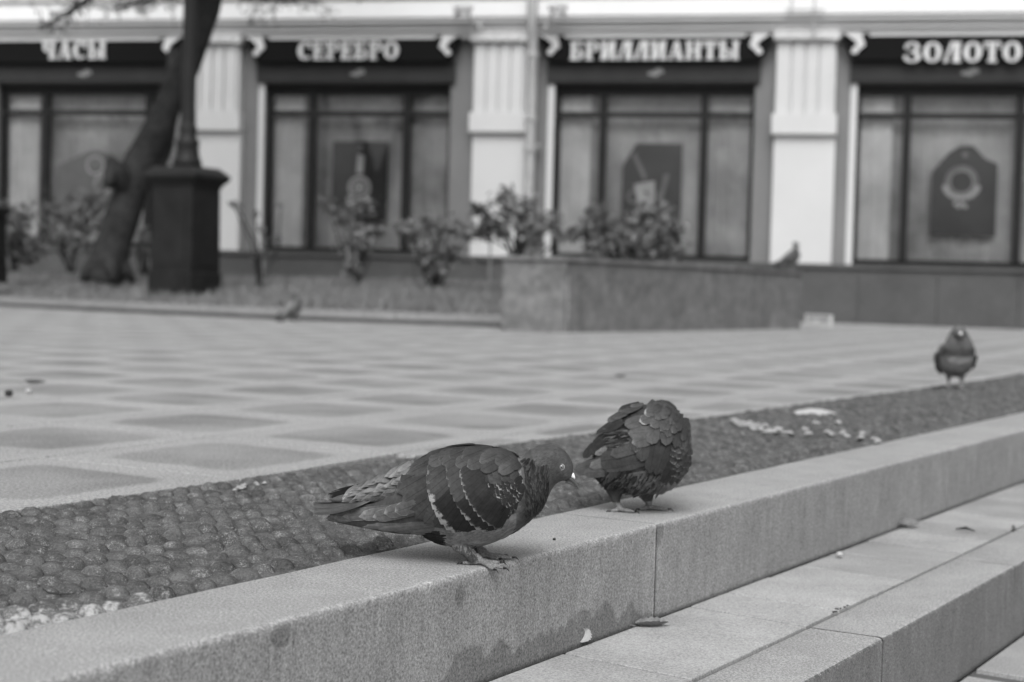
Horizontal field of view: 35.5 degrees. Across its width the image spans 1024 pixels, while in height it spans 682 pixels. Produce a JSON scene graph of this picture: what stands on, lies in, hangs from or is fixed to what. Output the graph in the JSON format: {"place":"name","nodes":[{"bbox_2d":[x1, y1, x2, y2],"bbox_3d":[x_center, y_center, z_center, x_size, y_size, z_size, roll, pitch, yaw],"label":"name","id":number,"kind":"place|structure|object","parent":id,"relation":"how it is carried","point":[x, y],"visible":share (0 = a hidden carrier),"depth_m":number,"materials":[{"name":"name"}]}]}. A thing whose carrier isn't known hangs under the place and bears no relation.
{"place":"outdoors","nodes":[
{"label":"outdoors","id":0,"kind":"place"},
{"bbox_2d":[0,269,502,314],"bbox_3d":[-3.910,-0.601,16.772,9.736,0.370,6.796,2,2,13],"label":"grass","id":1,"kind":"structure","parent":0,"point":[463,296],"depth_m":14.18,"materials":[{"name":"grey plant"}]},
{"bbox_2d":[0,204,12,282],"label":"street lamp","id":2,"kind":"object","parent":1,"relation":"on","point":[5,210],"visible":1,"depth_m":15.53,"materials":[{"name":"black metal"}]},
{"bbox_2d":[0,197,49,271],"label":"leafy bush","id":3,"kind":"object","parent":1,"relation":"on","point":[24,247],"visible":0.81,"depth_m":16.98,"materials":[{"name":"grey plant"}]},
{"bbox_2d":[31,186,110,272],"bbox_3d":[-4.755,-1.213,17.284,0.932,0.951,0.749,2,2,0],"label":"leafy bush","id":4,"kind":"object","parent":1,"relation":"on","point":[75,236],"visible":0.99,"depth_m":17.24,"materials":[{"name":"grey plant"}]},
{"bbox_2d":[135,225,150,274],"bbox_3d":[-3.990,-0.988,17.329,0.214,0.544,0.437,1,2,-22],"label":"leafy bush","id":5,"kind":"object","parent":1,"relation":"on","point":[143,238],"visible":0.97,"depth_m":17.28,"materials":[{"name":"grey plant"}]},
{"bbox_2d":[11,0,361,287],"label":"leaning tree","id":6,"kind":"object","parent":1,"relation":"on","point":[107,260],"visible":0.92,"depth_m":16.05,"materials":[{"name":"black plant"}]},
{"bbox_2d":[143,0,230,297],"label":"street lamp","id":7,"kind":"object","parent":1,"relation":"on","point":[185,239],"visible":0.98,"depth_m":14.44,"materials":[{"name":"black metal"}]},
{"bbox_2d":[227,200,284,287],"bbox_3d":[-2.430,-0.919,15.212,0.560,0.823,0.351,2,2,0],"label":"rose bush","id":8,"kind":"object","parent":1,"relation":"on","point":[259,269],"visible":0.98,"depth_m":15.16,"materials":[{"name":"grey plant"}]},
{"bbox_2d":[318,194,387,286],"bbox_3d":[-1.494,-0.918,14.895,0.672,0.908,0.592,2,2,0],"label":"rose bush","id":9,"kind":"object","parent":1,"relation":"on","point":[352,238],"visible":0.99,"depth_m":14.91,"materials":[{"name":"grey plant"}]},
{"bbox_2d":[392,211,490,289],"bbox_3d":[-0.645,-0.807,14.646,0.924,0.746,0.518,2,2,0],"label":"rose bush","id":10,"kind":"object","parent":1,"relation":"on","point":[447,254],"visible":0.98,"depth_m":14.61,"materials":[{"name":"grey plant"}]},
{"bbox_2d":[0,307,1023,512],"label":"plaza pavement","id":11,"kind":"structure","parent":0,"point":[121,404],"depth_m":4.95,"materials":[{"name":"stone"}]},
{"bbox_2d":[5,390,12,396],"bbox_3d":[-1.240,0.128,3.943,0.021,0.018,0.020,2,2,0],"label":"pebble","id":12,"kind":"object","parent":11,"relation":"on","point":[8,393],"visible":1,"depth_m":3.94,"materials":[{"name":"black stone"}]},
{"bbox_2d":[25,388,31,393],"bbox_3d":[-1.222,0.127,4.048,0.017,0.014,0.016,2,2,0],"label":"pebble","id":13,"kind":"object","parent":11,"relation":"on","point":[28,391],"visible":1,"depth_m":4.04,"materials":[{"name":"white stone"}]},
{"bbox_2d":[17,379,44,382],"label":"fallen leaf","id":14,"kind":"object","parent":11,"relation":"on","point":[34,380],"visible":1,"depth_m":4.39,"materials":[{"name":"grey plant"}]},
{"bbox_2d":[0,297,501,326],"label":"bed kerb","id":15,"kind":"structure","parent":11,"relation":"on","point":[320,315],"depth_m":12.83,"materials":[{"name":"stone"}]},
{"bbox_2d":[274,290,302,321],"bbox_3d":[-1.685,-0.252,11.996,0.244,0.265,0.135,0,2,-38],"label":"pigeon","id":16,"kind":"object","parent":11,"relation":"on","point":[293,306],"visible":1,"depth_m":11.98,"materials":[{"name":"grey"}]},
{"bbox_2d":[0,0,1023,328],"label":"shop building","id":17,"kind":"structure","parent":11,"relation":"on","point":[886,192],"depth_m":19.21,"materials":[{"name":"grey paint"}]},
{"bbox_2d":[0,86,172,246],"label":"window","id":18,"kind":"structure","parent":17,"relation":"in","point":[62,145],"depth_m":20.80,"materials":[{"name":"grey glass"}]},
{"bbox_2d":[0,37,182,63],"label":"shop sign","id":19,"kind":"object","parent":17,"relation":"attached to","point":[84,50],"visible":0.98,"depth_m":20.29,"materials":[{"name":"grey paint"}]},
{"bbox_2d":[246,35,460,62],"bbox_3d":[-1.960,-3.574,19.602,2.727,0.307,0.123,2,2,12],"label":"shop sign","id":20,"kind":"object","parent":17,"relation":"attached to","point":[382,49],"visible":1,"depth_m":19.56,"materials":[{"name":"grey paint"}]},
{"bbox_2d":[264,86,450,252],"bbox_3d":[-1.897,-2.137,19.976,2.390,2.045,0.261,2,2,12],"label":"window","id":21,"kind":"structure","parent":17,"relation":"in","point":[396,149],"depth_m":19.99,"materials":[{"name":"grey glass"}]},
{"bbox_2d":[452,4,481,29],"bbox_3d":[-0.531,-3.850,19.009,0.310,0.271,0.285,2,2,12],"label":"security camera","id":22,"kind":"object","parent":17,"relation":"attached to","point":[461,10],"visible":1,"depth_m":18.92,"materials":[{"name":"plastic"}]},
{"bbox_2d":[522,0,540,255],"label":"downpipe","id":23,"kind":"object","parent":17,"relation":"attached to","point":[532,56],"visible":0.81,"depth_m":18.98,"materials":[{"name":"metal"}]},
{"bbox_2d":[545,3,568,29],"bbox_3d":[0.524,-3.813,18.785,0.273,0.271,0.338,2,2,0],"label":"security camera","id":24,"kind":"object","parent":17,"relation":"attached to","point":[558,9],"visible":1,"depth_m":18.67,"materials":[{"name":"plastic"}]},
{"bbox_2d":[552,86,754,260],"bbox_3d":[1.698,-2.015,19.213,2.385,2.045,0.260,2,2,12],"label":"window","id":25,"kind":"structure","parent":17,"relation":"in","point":[696,152],"depth_m":19.21,"materials":[{"name":"grey glass"}]},
{"bbox_2d":[540,33,771,61],"bbox_3d":[1.671,-3.450,18.834,2.732,0.307,0.119,2,2,12],"label":"shop sign","id":26,"kind":"object","parent":17,"relation":"attached to","point":[668,48],"visible":1,"depth_m":18.79,"materials":[{"name":"grey paint"}]},
{"bbox_2d":[786,0,824,38],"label":"wall bracket","id":27,"kind":"object","parent":17,"relation":"attached to","point":[812,10],"depth_m":18.27,"materials":[{"name":"metal"}]},
{"bbox_2d":[843,32,1023,62],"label":"shop sign","id":28,"kind":"object","parent":17,"relation":"attached to","point":[969,47],"visible":1,"depth_m":18.13,"materials":[{"name":"grey paint"}]},
{"bbox_2d":[852,87,1023,266],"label":"window","id":29,"kind":"structure","parent":17,"relation":"in","point":[941,179],"depth_m":18.53,"materials":[{"name":"grey glass"}]},
{"bbox_2d":[501,255,803,332],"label":"planter wall","id":30,"kind":"structure","parent":11,"relation":"on","point":[562,294],"depth_m":11.97,"materials":[{"name":"grey stone"}]},
{"bbox_2d":[465,182,581,255],"bbox_3d":[0.096,-0.940,13.597,1.006,0.802,0.590,2,2,0],"label":"rose bush","id":31,"kind":"object","parent":30,"relation":"in","point":[492,226],"visible":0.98,"depth_m":13.54,"materials":[{"name":"grey plant"}]},
{"bbox_2d":[574,191,691,262],"bbox_3d":[1.036,-0.917,13.863,1.054,0.789,0.635,2,2,0],"label":"rose bush","id":32,"kind":"object","parent":30,"relation":"in","point":[664,231],"visible":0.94,"depth_m":13.82,"materials":[{"name":"grey plant"}]},
{"bbox_2d":[768,242,800,269],"bbox_3d":[2.466,-0.771,14.452,0.292,0.259,0.147,1,2,-6],"label":"pigeon","id":33,"kind":"object","parent":30,"relation":"on","point":[791,257],"visible":0.99,"depth_m":14.41,"materials":[{"name":"grey"}]},
{"bbox_2d":[0,375,1023,635],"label":"studded paving band","id":34,"kind":"object","parent":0,"point":[108,555],"visible":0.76,"depth_m":2.01,"materials":[{"name":"grey stone"}]},
{"bbox_2d":[42,588,74,594],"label":"twig","id":35,"kind":"object","parent":34,"relation":"on","point":[46,591],"visible":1,"depth_m":1.47,"materials":[{"name":"grey wood"}]},
{"bbox_2d":[233,417,881,489],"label":"bread crumbs","id":36,"kind":"object","parent":34,"relation":"on","point":[770,430],"visible":1,"depth_m":3.49,"materials":[{"name":"white food"}]},
{"bbox_2d":[788,407,835,414],"bbox_3d":[0.753,0.178,4.075,0.150,0.019,0.043,1,2,-3],"label":"pale leaf","id":37,"kind":"object","parent":34,"relation":"on","point":[815,411],"visible":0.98,"depth_m":4.07,"materials":[{"name":"white plant"}]},
{"bbox_2d":[933,325,977,388],"bbox_3d":[1.483,0.051,5.373,0.140,0.213,0.279,2,2,6],"label":"pigeon","id":38,"kind":"object","parent":34,"relation":"on","point":[954,355],"visible":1,"depth_m":5.27,"materials":[{"name":"grey"}]},
{"bbox_2d":[488,482,1023,681],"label":"tread","id":39,"kind":"object","parent":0,"point":[699,641],"visible":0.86,"depth_m":2.18,"materials":[{"name":"stone"}]},
{"bbox_2d":[0,412,1023,681],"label":"kerb","id":40,"kind":"structure","parent":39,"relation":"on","point":[428,612],"depth_m":1.81,"materials":[{"name":"stone"}]},
{"bbox_2d":[313,443,578,571],"bbox_3d":[-0.072,0.179,1.745,0.290,0.134,0.132,0,2,0],"label":"pigeon","id":41,"kind":"object","parent":40,"relation":"on","point":[465,499],"visible":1,"depth_m":1.71,"materials":[{"name":"grey"}]},
{"bbox_2d":[574,399,692,513],"bbox_3d":[0.189,0.156,2.186,0.177,0.157,0.135,0,3,-45],"label":"pigeon","id":42,"kind":"object","parent":40,"relation":"on","point":[643,452],"visible":1,"depth_m":2.13,"materials":[{"name":"grey"}]},
{"bbox_2d":[580,628,591,641],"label":"fallen leaf","id":43,"kind":"object","parent":39,"relation":"on","point":[587,636],"visible":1,"depth_m":1.91,"materials":[{"name":"white plant"}]},
{"bbox_2d":[630,616,667,625],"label":"fallen leaf","id":44,"kind":"object","parent":39,"relation":"on","point":[651,621],"visible":1,"depth_m":2.02,"materials":[{"name":"grey plant"}]},
{"bbox_2d":[836,551,842,556],"bbox_3d":[0.532,0.347,2.602,0.011,0.010,0.011,2,2,0],"label":"crumb","id":45,"kind":"object","parent":39,"relation":"on","point":[839,554],"visible":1,"depth_m":2.60,"materials":[{"name":"white food"}]},
{"bbox_2d":[897,518,919,525],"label":"fallen leaf","id":46,"kind":"object","parent":39,"relation":"on","point":[909,522],"visible":1,"depth_m":2.96,"materials":[{"name":"grey plant"}]},
{"bbox_2d":[956,526,974,531],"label":"twig","id":47,"kind":"object","parent":39,"relation":"on","point":[967,528],"visible":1,"depth_m":2.92,"materials":[{"name":"grey plant"}]},
{"bbox_2d":[805,314,832,326],"bbox_3d":[3.103,-0.211,16.208,0.034,0.115,0.389,0,2,-30],"label":"wall grille","id":48,"kind":"object","parent":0,"point":[815,322],"depth_m":16.20,"materials":[{"name":"plastic"}]},
{"bbox_2d":[957,634,1023,681],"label":"pavement","id":49,"kind":"structure","parent":0,"point":[1006,664],"depth_m":2.39,"materials":[{"name":"stone"}]},
{"label":"ground","id":50,"kind":"structure","parent":0,"visible":0},
{"bbox_2d":[697,527,1023,681],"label":"kerb","id":51,"kind":"structure","parent":50,"relation":"on","point":[957,619],"depth_m":2.20,"materials":[{"name":"stone"}]}
]}

